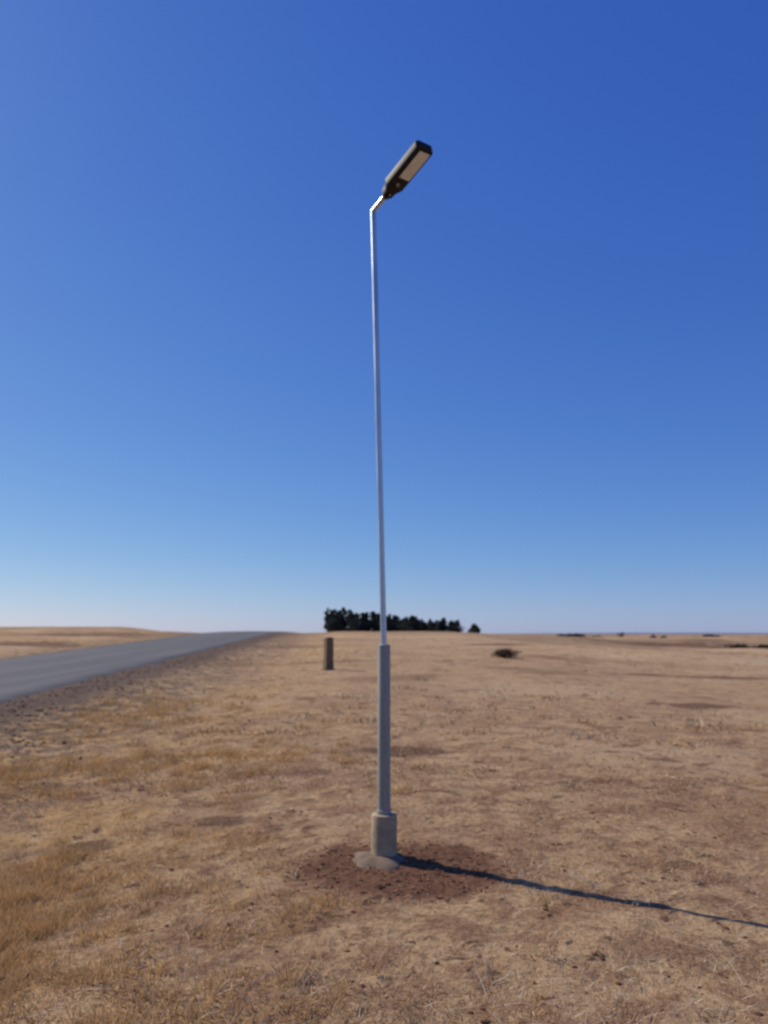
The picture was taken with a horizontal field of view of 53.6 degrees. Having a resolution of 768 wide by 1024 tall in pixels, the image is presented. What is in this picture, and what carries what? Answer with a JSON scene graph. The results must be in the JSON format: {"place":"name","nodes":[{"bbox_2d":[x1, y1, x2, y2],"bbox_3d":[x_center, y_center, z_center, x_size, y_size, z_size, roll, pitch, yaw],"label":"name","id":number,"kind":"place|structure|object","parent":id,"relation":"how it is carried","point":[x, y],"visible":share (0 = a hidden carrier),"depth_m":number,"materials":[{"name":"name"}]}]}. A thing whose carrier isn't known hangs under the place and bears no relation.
{"place":"outdoors","nodes":[
{"label":"outdoors","id":0,"kind":"place"},
{"bbox_2d":[0,631,279,703],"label":"asphalt road","id":1,"kind":"structure","parent":0,"point":[26,676],"depth_m":27.82,"materials":[{"name":"grey asphalt"}]},
{"bbox_2d":[0,627,767,1023],"bbox_3d":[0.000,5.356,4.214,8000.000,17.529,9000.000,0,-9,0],"label":"ground","id":2,"kind":"structure","parent":0,"point":[420,923],"depth_m":6.36,"materials":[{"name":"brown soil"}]},
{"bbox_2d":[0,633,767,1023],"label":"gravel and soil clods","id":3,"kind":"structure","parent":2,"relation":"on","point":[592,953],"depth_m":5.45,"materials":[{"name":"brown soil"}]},
{"bbox_2d":[352,140,432,870],"bbox_3d":[0.037,-0.113,5.599,0.529,5.243,0.891,3,-10,-21],"label":"street lamp","id":4,"kind":"object","parent":2,"relation":"on","point":[383,853],"visible":0.99,"depth_m":5.62,"materials":[{"name":"grey metal"}]},
{"bbox_2d":[323,607,480,632],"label":"distant tree line","id":5,"kind":"object","parent":2,"relation":"on","point":[335,620],"visible":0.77,"depth_m":154.06,"materials":[{"name":"green plant"}]},
{"bbox_2d":[490,648,521,657],"bbox_3d":[5.235,6.055,32.482,1.189,0.483,1.107,7,-11,-36],"label":"dead shrub","id":6,"kind":"object","parent":2,"relation":"on","point":[503,653],"visible":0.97,"depth_m":32.27,"materials":[{"name":"brown plant"}]},
{"bbox_2d":[555,633,767,648],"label":"distant bushes","id":7,"kind":"object","parent":2,"relation":"on","point":[706,635],"visible":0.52,"depth_m":196.34,"materials":[{"name":"green plant"}]},
{"bbox_3d":[-1.810,5.149,24.696,0.375,0.118,0.371,5,-12,-24],"label":"footing","id":8,"kind":"object","parent":2,"relation":"on","visible":0},
{"bbox_2d":[323,639,333,668],"bbox_3d":[-1.806,4.658,24.794,0.280,1.029,0.279,5,-12,-24],"label":"shaft","id":9,"kind":"object","parent":8,"relation":"on","point":[328,660],"visible":0.91,"depth_m":24.69,"materials":[{"name":"concrete"}]},
{"bbox_2d":[0,0,767,633],"label":"sky","id":10,"kind":"structure","parent":0,"point":[573,278],"materials":[{"name":"blue"}]},
{"bbox_2d":[510,632,767,634],"bbox_3d":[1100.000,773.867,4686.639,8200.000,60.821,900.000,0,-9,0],"label":"distant hills","id":11,"kind":"structure","parent":0,"point":[650,633],"depth_m":4890.01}
]}

